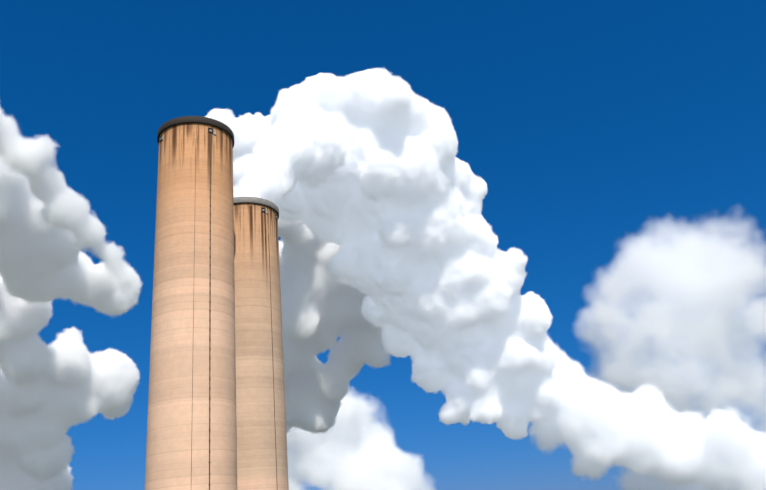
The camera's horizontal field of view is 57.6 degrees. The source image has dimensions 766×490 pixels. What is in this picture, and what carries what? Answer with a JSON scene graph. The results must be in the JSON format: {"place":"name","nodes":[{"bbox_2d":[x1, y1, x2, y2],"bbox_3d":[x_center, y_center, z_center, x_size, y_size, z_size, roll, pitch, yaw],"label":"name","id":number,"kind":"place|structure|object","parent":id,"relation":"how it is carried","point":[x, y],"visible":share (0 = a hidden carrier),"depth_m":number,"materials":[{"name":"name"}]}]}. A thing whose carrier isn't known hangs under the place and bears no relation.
{"place":"outdoors","nodes":[
{"label":"outdoors","id":0,"kind":"place"},
{"bbox_2d":[0,0,765,489],"label":"sky","id":1,"kind":"structure","parent":0,"point":[522,243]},
{"label":"ground","id":2,"kind":"structure","parent":0,"visible":0},
{"bbox_2d":[145,116,236,489],"bbox_3d":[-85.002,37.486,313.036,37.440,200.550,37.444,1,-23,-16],"label":"chimney","id":3,"kind":"object","parent":2,"relation":"on","point":[191,443],"visible":1,"depth_m":300.60,"materials":[{"name":"concrete"}]},
{"bbox_2d":[233,197,288,489],"bbox_3d":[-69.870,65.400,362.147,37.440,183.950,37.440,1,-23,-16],"label":"chimney","id":4,"kind":"object","parent":2,"relation":"on","point":[262,462],"visible":0.56,"depth_m":351.88,"materials":[{"name":"concrete"}]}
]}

